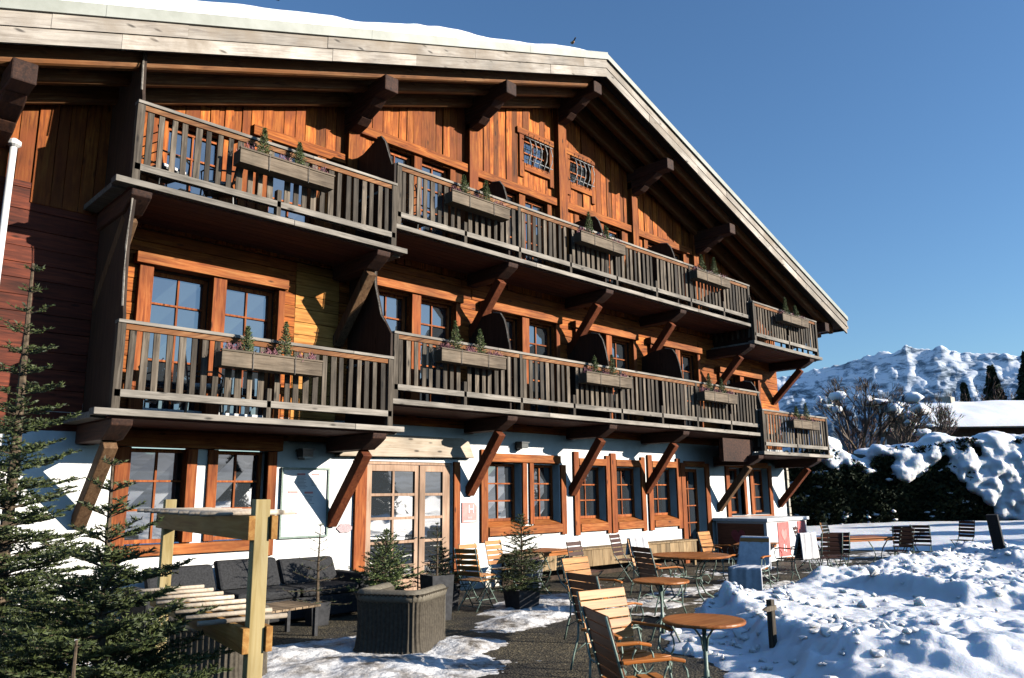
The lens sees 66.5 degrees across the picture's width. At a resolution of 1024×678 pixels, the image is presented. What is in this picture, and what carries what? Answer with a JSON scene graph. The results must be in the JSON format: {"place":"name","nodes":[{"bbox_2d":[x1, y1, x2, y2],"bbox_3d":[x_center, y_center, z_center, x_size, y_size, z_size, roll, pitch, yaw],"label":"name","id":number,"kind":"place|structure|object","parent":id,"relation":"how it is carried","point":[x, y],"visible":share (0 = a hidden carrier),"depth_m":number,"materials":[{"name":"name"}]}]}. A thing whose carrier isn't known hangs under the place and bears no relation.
{"place":"outdoors","nodes":[
{"label":"outdoors","id":0,"kind":"place"},
{"bbox_2d":[63,637,91,677],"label":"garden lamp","id":1,"kind":"object","parent":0,"point":[74,644],"visible":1,"depth_m":2.86,"materials":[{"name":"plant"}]},
{"bbox_2d":[1,520,1023,677],"bbox_3d":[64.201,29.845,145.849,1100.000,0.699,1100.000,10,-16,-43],"label":"snow cover","id":2,"kind":"object","parent":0,"point":[987,641],"visible":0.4,"depth_m":9.44,"materials":[{"name":"white"}]},
{"bbox_2d":[0,0,847,629],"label":"chalet","id":3,"kind":"object","parent":2,"relation":"on","point":[352,280],"visible":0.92,"depth_m":13.53,"materials":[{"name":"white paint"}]},
{"bbox_2d":[0,138,21,277],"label":"downpipe","id":4,"kind":"object","parent":3,"relation":"attached to","point":[14,144],"visible":0.98,"depth_m":10.09,"materials":[{"name":"white metal"}]},
{"bbox_2d":[124,448,183,543],"bbox_3d":[-5.117,2.233,11.141,0.860,1.320,0.060,10,-16,-43],"label":"window","id":5,"kind":"structure","parent":3,"relation":"in","point":[157,474],"depth_m":11.13,"materials":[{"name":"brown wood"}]},
{"bbox_2d":[140,124,190,191],"bbox_3d":[-4.906,-2.401,10.939,0.488,1.010,0.586,-7,-13,28],"label":"balcony chair","id":6,"kind":"object","parent":3,"relation":"on","point":[164,166],"visible":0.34,"depth_m":10.91,"materials":[{"name":"white metal"}]},
{"bbox_2d":[143,272,207,410],"bbox_3d":[-5.021,0.137,11.574,0.860,2.200,0.060,10,-16,-43],"label":"french window","id":7,"kind":"structure","parent":3,"relation":"in","point":[179,301],"depth_m":11.64,"materials":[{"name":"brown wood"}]},
{"bbox_2d":[163,126,217,199],"bbox_3d":[-5.000,-2.430,12.102,0.860,1.580,0.060,10,-16,-43],"label":"french window","id":8,"kind":"structure","parent":3,"relation":"in","point":[191,137],"depth_m":12.17,"materials":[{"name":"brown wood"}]},
{"bbox_2d":[184,356,223,414],"bbox_3d":[-4.398,0.639,11.077,0.586,1.010,0.488,4,-12,-21],"label":"balcony chair","id":9,"kind":"object","parent":3,"relation":"on","point":[208,389],"visible":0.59,"depth_m":10.91,"materials":[{"name":"black metal"}]},
{"bbox_2d":[199,168,243,204],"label":"balcony chair","id":10,"kind":"object","parent":3,"relation":"on","point":[209,193],"visible":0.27,"depth_m":11.51,"materials":[{"name":"black metal"}]},
{"bbox_2d":[213,451,261,539],"bbox_3d":[-4.270,2.387,11.955,0.850,1.320,0.060,10,-16,-43],"label":"window","id":11,"kind":"structure","parent":3,"relation":"in","point":[239,472],"depth_m":12.04,"materials":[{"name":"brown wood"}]},
{"bbox_2d":[219,285,271,414],"bbox_3d":[-4.249,0.277,12.317,0.860,2.200,0.060,10,-16,-43],"label":"french window","id":12,"kind":"structure","parent":3,"relation":"in","point":[244,306],"depth_m":12.41,"materials":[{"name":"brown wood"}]},
{"bbox_2d":[214,321,323,377],"bbox_3d":[-3.372,0.092,10.938,1.520,0.788,0.339,10,-16,-43],"label":"planter box","id":13,"kind":"object","parent":3,"relation":"attached to","point":[238,358],"visible":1,"depth_m":10.77,"materials":[{"name":"grey wood"}]},
{"bbox_2d":[233,127,334,192],"bbox_3d":[-3.334,-2.696,11.540,1.520,0.711,0.333,10,-16,-43],"label":"planter box","id":14,"kind":"object","parent":3,"relation":"attached to","point":[262,162],"visible":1,"depth_m":11.38,"materials":[{"name":"grey wood"}]},
{"bbox_2d":[268,153,311,223],"bbox_3d":[-3.815,-2.318,13.263,0.820,1.790,0.060,10,-16,-43],"label":"french window","id":15,"kind":"structure","parent":3,"relation":"in","point":[278,184],"depth_m":13.32,"materials":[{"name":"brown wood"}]},
{"bbox_2d":[277,467,329,538],"bbox_3d":[-3.329,2.624,12.525,0.860,1.100,0.050,10,-16,-43],"label":"notice board","id":16,"kind":"object","parent":3,"relation":"attached to","point":[304,493],"visible":0.99,"depth_m":12.52,"materials":[{"name":"grey metal"}]},
{"bbox_2d":[67,0,583,49],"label":"roof snow","id":17,"kind":"structure","parent":3,"relation":"on","point":[226,9],"depth_m":12.04,"materials":[{"name":"snow"}]},
{"bbox_2d":[365,464,418,589],"bbox_3d":[-2.100,3.352,13.685,1.120,2.260,0.114,10,-16,-43],"label":"door","id":18,"kind":"structure","parent":3,"relation":"in","point":[392,490],"depth_m":13.81,"materials":[{"name":"brown wood"}]},
{"bbox_2d":[379,292,404,398],"bbox_3d":[-2.334,0.193,14.248,0.860,2.120,0.060,10,-16,-43],"label":"french window","id":19,"kind":"structure","parent":3,"relation":"in","point":[393,306],"depth_m":14.52,"materials":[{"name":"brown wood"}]},
{"bbox_2d":[390,151,409,226],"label":"french window","id":20,"kind":"structure","parent":3,"relation":"in","point":[396,158],"depth_m":15.13,"materials":[{"name":"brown wood"}]},
{"bbox_2d":[417,466,449,589],"bbox_3d":[-1.425,3.474,14.335,0.710,2.260,0.114,10,-16,-43],"label":"door","id":21,"kind":"structure","parent":3,"relation":"in","point":[433,481],"depth_m":14.39,"materials":[{"name":"brown wood"}]},
{"bbox_2d":[421,163,445,236],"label":"french window","id":22,"kind":"structure","parent":3,"relation":"in","point":[427,168],"depth_m":15.60,"materials":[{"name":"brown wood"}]},
{"bbox_2d":[420,300,448,402],"bbox_3d":[-1.563,0.333,14.990,0.860,2.120,0.060,10,-16,-43],"label":"french window","id":23,"kind":"structure","parent":3,"relation":"in","point":[434,316],"depth_m":15.10,"materials":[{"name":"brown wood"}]},
{"bbox_2d":[462,502,476,522],"bbox_3d":[-0.814,3.312,14.909,0.370,0.370,0.027,10,-16,-43],"label":"hotel sign","id":24,"kind":"object","parent":3,"relation":"attached to","point":[469,511],"visible":1,"depth_m":14.90,"materials":[{"name":"white ceramic"}]},
{"bbox_2d":[434,321,506,370],"bbox_3d":[-0.721,0.105,13.751,1.520,0.789,0.319,10,-16,-43],"label":"planter box","id":25,"kind":"object","parent":3,"relation":"attached to","point":[479,358],"visible":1,"depth_m":13.56,"materials":[{"name":"grey wood"}]},
{"bbox_2d":[445,175,510,222],"bbox_3d":[-0.631,-2.662,14.426,1.440,0.717,0.341,10,-16,-43],"label":"planter box","id":26,"kind":"object","parent":3,"relation":"attached to","point":[460,198],"visible":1,"depth_m":14.27,"materials":[{"name":"grey wood"}]},
{"bbox_2d":[488,463,514,521],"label":"window","id":27,"kind":"structure","parent":3,"relation":"in","point":[501,477],"depth_m":15.88,"materials":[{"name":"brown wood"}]},
{"bbox_2d":[504,317,515,409],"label":"french window","id":28,"kind":"structure","parent":3,"relation":"in","point":[510,322],"depth_m":16.59,"materials":[{"name":"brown wood"}]},
{"bbox_2d":[525,200,543,264],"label":"french window","id":29,"kind":"structure","parent":3,"relation":"in","point":[528,204],"depth_m":17.61,"materials":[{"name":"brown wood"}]},
{"bbox_2d":[524,139,545,170],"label":"gable window","id":30,"kind":"structure","parent":3,"relation":"in","point":[527,147],"depth_m":17.96,"materials":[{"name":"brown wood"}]},
{"bbox_2d":[529,322,550,412],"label":"french window","id":31,"kind":"structure","parent":3,"relation":"in","point":[539,339],"depth_m":17.14,"materials":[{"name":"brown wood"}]},
{"bbox_2d":[534,465,552,519],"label":"window","id":32,"kind":"structure","parent":3,"relation":"in","point":[543,474],"depth_m":16.74,"materials":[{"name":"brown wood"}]},
{"bbox_2d":[570,159,587,186],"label":"gable window","id":33,"kind":"structure","parent":3,"relation":"in","point":[573,167],"depth_m":19.01,"materials":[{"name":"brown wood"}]},
{"bbox_2d":[580,467,599,518],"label":"window","id":34,"kind":"structure","parent":3,"relation":"in","point":[589,490],"depth_m":17.80,"materials":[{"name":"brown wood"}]},
{"bbox_2d":[573,211,625,256],"bbox_3d":[1.891,-2.302,16.872,1.520,0.796,0.308,10,-16,-43],"label":"planter box","id":35,"kind":"object","parent":3,"relation":"attached to","point":[603,243],"visible":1,"depth_m":16.68,"materials":[{"name":"grey wood"}]},
{"bbox_2d":[578,354,632,388],"bbox_3d":[1.961,0.640,16.317,1.520,0.727,0.328,10,-16,-43],"label":"planter box","id":36,"kind":"object","parent":3,"relation":"attached to","point":[594,376],"visible":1,"depth_m":16.15,"materials":[{"name":"grey wood"}]},
{"bbox_2d":[612,340,629,419],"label":"french window","id":37,"kind":"structure","parent":3,"relation":"in","point":[619,348],"depth_m":19.15,"materials":[{"name":"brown wood"}]},
{"bbox_2d":[616,468,634,516],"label":"window","id":38,"kind":"structure","parent":3,"relation":"in","point":[625,476],"depth_m":18.71,"materials":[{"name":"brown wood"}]},
{"bbox_2d":[652,469,670,514],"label":"window","id":39,"kind":"structure","parent":3,"relation":"in","point":[661,491],"depth_m":19.74,"materials":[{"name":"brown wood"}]},
{"bbox_2d":[680,354,693,426],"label":"french window","id":40,"kind":"structure","parent":3,"relation":"in","point":[686,365],"depth_m":21.15,"materials":[{"name":"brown wood"}]},
{"bbox_2d":[685,469,700,560],"bbox_3d":[4.623,4.586,20.429,0.880,2.340,0.060,10,-16,-43],"label":"terrace door","id":41,"kind":"structure","parent":3,"relation":"in","point":[691,474],"depth_m":20.61,"materials":[{"name":"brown wood"}]},
{"bbox_2d":[689,254,729,289],"bbox_3d":[5.033,-1.765,19.905,1.570,0.785,0.307,10,-16,-43],"label":"planter box","id":42,"kind":"object","parent":3,"relation":"attached to","point":[704,276],"visible":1,"depth_m":19.70,"materials":[{"name":"grey wood"}]},
{"bbox_2d":[697,373,737,404],"bbox_3d":[5.058,1.230,19.314,1.520,0.720,0.323,10,-16,-43],"label":"planter box","id":43,"kind":"object","parent":3,"relation":"attached to","point":[719,395],"visible":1,"depth_m":19.11,"materials":[{"name":"grey wood"}]},
{"bbox_2d":[729,469,738,512],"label":"window","id":44,"kind":"structure","parent":3,"relation":"in","point":[732,472],"depth_m":22.11,"materials":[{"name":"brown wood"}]},
{"bbox_2d":[753,469,763,511],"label":"window","id":45,"kind":"structure","parent":3,"relation":"in","point":[757,476],"depth_m":23.08,"materials":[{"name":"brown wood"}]},
{"bbox_2d":[775,297,808,328],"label":"planter box","id":46,"kind":"object","parent":3,"relation":"attached to","point":[794,319],"visible":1,"depth_m":22.35,"materials":[{"name":"grey wood"}]},
{"bbox_2d":[786,403,819,430],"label":"planter box","id":47,"kind":"object","parent":3,"relation":"attached to","point":[794,422],"visible":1,"depth_m":21.88,"materials":[{"name":"grey wood"}]},
{"bbox_2d":[762,599,776,647],"bbox_3d":[2.734,3.107,8.327,0.300,0.600,0.085,10,-16,-43],"label":"marker post","id":48,"kind":"object","parent":2,"relation":"on","point":[770,608],"visible":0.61,"depth_m":8.39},
{"bbox_2d":[665,541,1023,677],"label":"snow chunks","id":49,"kind":"object","parent":2,"relation":"on","point":[828,627],"visible":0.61,"depth_m":9.24,"materials":[{"name":"white"}]},
{"bbox_2d":[830,406,886,452],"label":"bare tree","id":50,"kind":"object","parent":2,"relation":"on","point":[852,431],"visible":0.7,"depth_m":40.98,"materials":[{"name":"brown plant"}]},
{"bbox_2d":[813,377,923,449],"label":"bare tree","id":51,"kind":"object","parent":2,"relation":"on","point":[884,407],"visible":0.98,"depth_m":40.39,"materials":[{"name":"brown plant"}]},
{"bbox_2d":[784,437,1023,525],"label":"hedge","id":52,"kind":"object","parent":2,"relation":"on","point":[856,493],"visible":0.48,"depth_m":30.58,"materials":[{"name":"plant"}]},
{"bbox_2d":[789,469,975,523],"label":"snow tufts","id":53,"kind":"object","parent":52,"relation":"on","point":[843,517],"visible":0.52,"depth_m":30.52,"materials":[{"name":"white"}]},
{"bbox_2d":[782,431,1023,520],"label":"hedge snow","id":54,"kind":"structure","parent":52,"relation":"on","point":[996,482],"depth_m":30.42,"materials":[{"name":"snow"}]},
{"bbox_2d":[885,395,939,443],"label":"bare tree","id":55,"kind":"object","parent":2,"relation":"on","point":[910,421],"visible":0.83,"depth_m":43.88,"materials":[{"name":"brown plant"}]},
{"bbox_2d":[916,387,963,440],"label":"bare tree","id":56,"kind":"object","parent":2,"relation":"on","point":[941,416],"visible":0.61,"depth_m":54.87,"materials":[{"name":"brown plant"}]},
{"bbox_2d":[874,396,1023,444],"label":"neighbour house","id":57,"kind":"structure","parent":2,"relation":"on","point":[969,431],"depth_m":60.45,"materials":[{"name":"stone"}]},
{"bbox_2d":[874,400,1023,431],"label":"neighbour roof snow","id":58,"kind":"structure","parent":57,"relation":"on","point":[996,413],"depth_m":60.58,"materials":[{"name":"snow"}]},
{"bbox_2d":[936,372,1015,401],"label":"bare tree","id":59,"kind":"object","parent":2,"relation":"on","point":[982,397],"visible":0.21,"depth_m":80.41,"materials":[{"name":"brown plant"}]},
{"bbox_2d":[983,364,1006,400],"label":"conifer","id":60,"kind":"object","parent":2,"relation":"on","point":[991,369],"visible":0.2,"depth_m":80.95,"materials":[{"name":"green plant"}]},
{"bbox_2d":[986,514,1005,549],"bbox_3d":[10.500,4.395,16.783,0.556,1.245,0.231,7,-13,-33],"label":"leaning post","id":61,"kind":"object","parent":2,"relation":"on","point":[995,531],"visible":0.56,"depth_m":16.72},
{"bbox_2d":[107,549,932,677],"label":"terrace paving","id":62,"kind":"structure","parent":0,"point":[550,647],"depth_m":10.17,"materials":[{"name":"stone"}]},
{"bbox_2d":[0,263,112,666],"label":"fir tree","id":63,"kind":"object","parent":62,"relation":"on","point":[11,490],"visible":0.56,"depth_m":7.81,"materials":[{"name":"green plant"}]},
{"bbox_2d":[0,455,234,677],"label":"fir tree","id":64,"kind":"object","parent":62,"relation":"on","point":[122,642],"visible":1,"depth_m":4.20,"materials":[{"name":"green plant"}]},
{"bbox_2d":[134,499,294,677],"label":"timber rack","id":65,"kind":"object","parent":62,"relation":"on","point":[247,633],"visible":0.89,"depth_m":4.31,"materials":[{"name":"wood"}]},
{"bbox_2d":[121,556,368,628],"bbox_3d":[-3.634,3.547,11.024,3.280,0.810,0.884,10,-16,-43],"label":"lounge sofa","id":66,"kind":"object","parent":62,"relation":"on","point":[231,576],"visible":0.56,"depth_m":11.19,"materials":[{"name":"fabric"}]},
{"bbox_2d":[233,600,320,635],"bbox_3d":[-2.987,3.574,9.845,0.660,0.385,0.890,-9,-14,36],"label":"coffee table","id":67,"kind":"object","parent":62,"relation":"on","point":[288,607],"visible":0.59,"depth_m":9.98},
{"bbox_2d":[285,523,351,625],"bbox_3d":[-2.752,3.280,10.946,0.920,1.386,0.815,8,-14,-36],"label":"potted fir","id":68,"kind":"object","parent":62,"relation":"on","point":[324,612],"visible":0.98,"depth_m":10.85,"materials":[{"name":"green plant"}]},
{"bbox_2d":[114,594,578,677],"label":"trodden snow patches","id":69,"kind":"object","parent":62,"relation":"on","point":[454,656],"visible":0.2,"depth_m":8.47,"materials":[{"name":"snow"}]},
{"bbox_2d":[167,605,273,677],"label":"wicker armchair","id":70,"kind":"object","parent":69,"relation":"on","point":[231,660],"visible":0.16,"depth_m":7.01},
{"bbox_2d":[352,582,448,654],"bbox_3d":[-1.313,3.233,9.094,0.911,0.669,0.857,-4,-12,17],"label":"planter","id":71,"kind":"object","parent":69,"relation":"on","point":[391,619],"visible":0.99,"depth_m":8.77,"materials":[{"name":"wicker"}]},
{"bbox_2d":[346,528,426,591],"bbox_3d":[-1.817,3.409,11.393,1.174,1.288,1.133,8,-14,-36],"label":"potted fir","id":72,"kind":"object","parent":62,"relation":"on","point":[384,551],"visible":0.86,"depth_m":11.34,"materials":[{"name":"green plant"}]},
{"bbox_2d":[420,523,453,619],"bbox_3d":[-1.081,3.337,11.284,0.418,1.373,0.516,5,-13,-26],"label":"potted fir","id":73,"kind":"object","parent":62,"relation":"on","point":[433,579],"visible":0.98,"depth_m":11.17,"materials":[{"name":"green plant"}]},
{"bbox_2d":[409,547,470,606],"bbox_3d":[-1.117,3.817,12.595,1.037,0.944,0.839,8,-14,-37],"label":"potted fir","id":74,"kind":"object","parent":62,"relation":"on","point":[456,589],"visible":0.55,"depth_m":12.56,"materials":[{"name":"green plant"}]},
{"bbox_2d":[454,548,494,612],"bbox_3d":[-0.586,3.723,12.129,0.440,0.949,0.517,-8,-13,33],"label":"folding chair","id":75,"kind":"object","parent":62,"relation":"on","point":[468,562],"visible":0.98,"depth_m":12.04,"materials":[{"name":"wood"}]},
{"bbox_2d":[458,543,497,605],"bbox_3d":[-0.568,3.879,12.916,0.517,0.949,0.440,-10,-15,39],"label":"folding chair","id":76,"kind":"object","parent":62,"relation":"on","point":[467,546],"visible":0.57,"depth_m":12.96,"materials":[{"name":"wood"}]},
{"bbox_2d":[484,539,516,594],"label":"folding chair","id":77,"kind":"object","parent":62,"relation":"on","point":[490,563],"visible":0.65,"depth_m":14.02,"materials":[{"name":"wood"}]},
{"bbox_2d":[485,513,559,609],"bbox_3d":[0.167,3.446,12.134,1.186,1.467,1.168,-7,-13,30],"label":"potted fir","id":78,"kind":"object","parent":62,"relation":"on","point":[523,595],"visible":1,"depth_m":12.07,"materials":[{"name":"green plant"}]},
{"bbox_2d":[515,548,572,594],"bbox_3d":[0.597,4.226,14.222,0.744,0.741,0.950,-10,-14,39],"label":"terrace table","id":79,"kind":"object","parent":62,"relation":"on","point":[547,552],"visible":0.59,"depth_m":14.15,"materials":[{"name":"brown wood"}]},
{"bbox_2d":[565,540,603,576],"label":"folding chair","id":80,"kind":"object","parent":62,"relation":"on","point":[575,543],"visible":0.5,"depth_m":13.51,"materials":[{"name":"wood"}]},
{"bbox_2d":[560,556,625,638],"bbox_3d":[1.004,3.209,9.652,0.597,0.956,0.615,-11,-15,42],"label":"garden chair","id":81,"kind":"object","parent":62,"relation":"on","point":[573,566],"visible":0.38,"depth_m":9.81,"materials":[{"name":"wood"}]},
{"bbox_2d":[501,539,697,585],"bbox_3d":[2.190,4.879,17.244,6.300,0.610,0.450,10,-16,-43],"label":"wooden bench","id":82,"kind":"object","parent":62,"relation":"on","point":[601,557],"visible":0.37,"depth_m":17.11,"materials":[{"name":"wood"}]},
{"bbox_2d":[565,572,646,675],"bbox_3d":[0.945,2.863,7.907,0.597,0.956,0.615,6,-13,-31],"label":"garden chair","id":83,"kind":"object","parent":62,"relation":"on","point":[584,579],"visible":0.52,"depth_m":7.90,"materials":[{"name":"wood"}]},
{"bbox_2d":[608,534,638,584],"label":"folding chair","id":84,"kind":"object","parent":62,"relation":"on","point":[617,545],"visible":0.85,"depth_m":15.64,"materials":[{"name":"wood"}]},
{"bbox_2d":[576,587,674,677],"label":"garden chair","id":85,"kind":"object","parent":62,"relation":"on","point":[625,653],"visible":0.67,"depth_m":6.52,"materials":[{"name":"brown wood"}]},
{"bbox_2d":[581,606,688,677],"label":"garden chair","id":86,"kind":"object","parent":62,"relation":"on","point":[604,645],"visible":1,"depth_m":5.37,"materials":[{"name":"brown wood"}]},
{"bbox_2d":[631,546,686,615],"bbox_3d":[2.193,3.600,11.681,0.597,0.956,0.615,4,-12,-23],"label":"garden chair","id":87,"kind":"object","parent":62,"relation":"on","point":[644,560],"visible":0.69,"depth_m":11.62,"materials":[{"name":"wood"}]},
{"bbox_2d":[632,577,689,649],"bbox_3d":[1.757,3.203,9.135,0.666,0.740,0.666,1,-11,-6],"label":"bistro table","id":88,"kind":"object","parent":62,"relation":"on","point":[659,582],"visible":0.94,"depth_m":9.12,"materials":[{"name":"wood"}]},
{"bbox_2d":[653,552,730,601],"bbox_3d":[2.943,3.923,12.815,1.310,0.741,1.310,-7,-13,28],"label":"garden table","id":89,"kind":"object","parent":62,"relation":"on","point":[701,556],"visible":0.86,"depth_m":12.71,"materials":[{"name":"brown wood"}]},
{"bbox_2d":[662,613,745,677],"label":"bistro table","id":90,"kind":"object","parent":62,"relation":"on","point":[702,621],"visible":1,"depth_m":6.25,"materials":[{"name":"brown wood"}]},
{"bbox_2d":[697,531,734,579],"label":"garden chair","id":91,"kind":"object","parent":62,"relation":"on","point":[709,545],"visible":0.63,"depth_m":15.95,"materials":[{"name":"wood"}]},
{"bbox_2d":[606,549,910,616],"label":"thin snow remnants","id":92,"kind":"object","parent":62,"relation":"on","point":[653,601],"visible":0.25,"depth_m":14.21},
{"bbox_2d":[626,539,673,597],"bbox_3d":[2.417,3.989,13.646,0.615,0.956,0.597,8,-14,-38],"label":"garden chair","id":93,"kind":"object","parent":92,"relation":"on","point":[633,561],"visible":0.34,"depth_m":13.63,"materials":[{"name":"brown metal"}]},
{"bbox_2d":[625,537,648,557],"bbox_3d":[2.248,3.711,13.905,0.491,0.330,0.221,8,-14,-38],"label":"pale fleece","id":94,"kind":"object","parent":93,"relation":"on","point":[641,542],"visible":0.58,"depth_m":13.88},
{"bbox_2d":[728,538,771,587],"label":"garden chair","id":95,"kind":"object","parent":92,"relation":"on","point":[754,540],"visible":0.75,"depth_m":13.58,"materials":[{"name":"brown metal"}]},
{"bbox_2d":[728,536,771,590],"bbox_3d":[4.115,3.880,13.436,0.609,0.911,0.711,-9,-14,36],"label":"grey fleece","id":96,"kind":"object","parent":95,"relation":"on","point":[745,571],"visible":0.91,"depth_m":13.41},
{"bbox_2d":[774,534,811,581],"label":"garden chair","id":97,"kind":"object","parent":92,"relation":"on","point":[798,551],"visible":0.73,"depth_m":15.07,"materials":[{"name":"brown metal"}]},
{"bbox_2d":[793,532,819,559],"bbox_3d":[5.665,3.991,15.073,0.609,0.490,0.250,8,-14,-38],"label":"white fleece","id":98,"kind":"object","parent":97,"relation":"hanging from","point":[809,545],"visible":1,"depth_m":14.98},
{"bbox_2d":[817,533,842,566],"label":"folding chair","id":99,"kind":"object","parent":92,"relation":"on","point":[827,542],"visible":0.81,"depth_m":15.36,"materials":[{"name":"wood"}]},
{"bbox_2d":[824,532,850,566],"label":"folding chair","id":100,"kind":"object","parent":92,"relation":"on","point":[846,542],"visible":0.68,"depth_m":15.73,"materials":[{"name":"wood"}]},
{"bbox_2d":[816,535,896,567],"bbox_3d":[7.525,4.759,17.248,1.900,0.741,0.744,4,-12,-21],"label":"terrace table","id":101,"kind":"object","parent":92,"relation":"on","point":[864,538],"visible":0.58,"depth_m":17.19,"materials":[{"name":"brown wood"}]},
{"bbox_2d":[885,527,914,555],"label":"folding chair","id":102,"kind":"object","parent":92,"relation":"on","point":[897,550],"visible":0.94,"depth_m":17.26,"materials":[{"name":"wood"}]},
{"bbox_2d":[909,524,931,552],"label":"folding chair","id":103,"kind":"object","parent":92,"relation":"on","point":[921,532],"visible":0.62,"depth_m":18.70,"materials":[{"name":"wood"}]},
{"bbox_2d":[951,521,974,544],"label":"folding chair","id":104,"kind":"object","parent":92,"relation":"on","point":[968,524],"visible":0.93,"depth_m":20.34,"materials":[{"name":"wood"}]},
{"bbox_2d":[712,516,808,561],"bbox_3d":[6.696,5.300,20.845,2.320,1.060,1.570,10,-16,-43],"label":"bar counter","id":105,"kind":"object","parent":62,"relation":"on","point":[732,530],"visible":0.73,"depth_m":20.21,"materials":[{"name":"white ceramic"}]},
{"bbox_2d":[132,0,1023,451],"label":"sky","id":106,"kind":"structure","parent":0,"point":[880,143],"materials":[{"name":"blue"}]},
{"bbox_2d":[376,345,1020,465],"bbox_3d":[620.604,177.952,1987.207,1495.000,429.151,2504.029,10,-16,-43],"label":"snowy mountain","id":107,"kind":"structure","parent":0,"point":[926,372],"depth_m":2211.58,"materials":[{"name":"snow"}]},
{"label":"ground","id":108,"kind":"structure","parent":0,"visible":0},
{"bbox_2d":[1012,350,1023,399],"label":"conifer","id":109,"kind":"object","parent":108,"relation":"on","point":[1019,392],"visible":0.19,"depth_m":67.21,"materials":[{"name":"green plant"}]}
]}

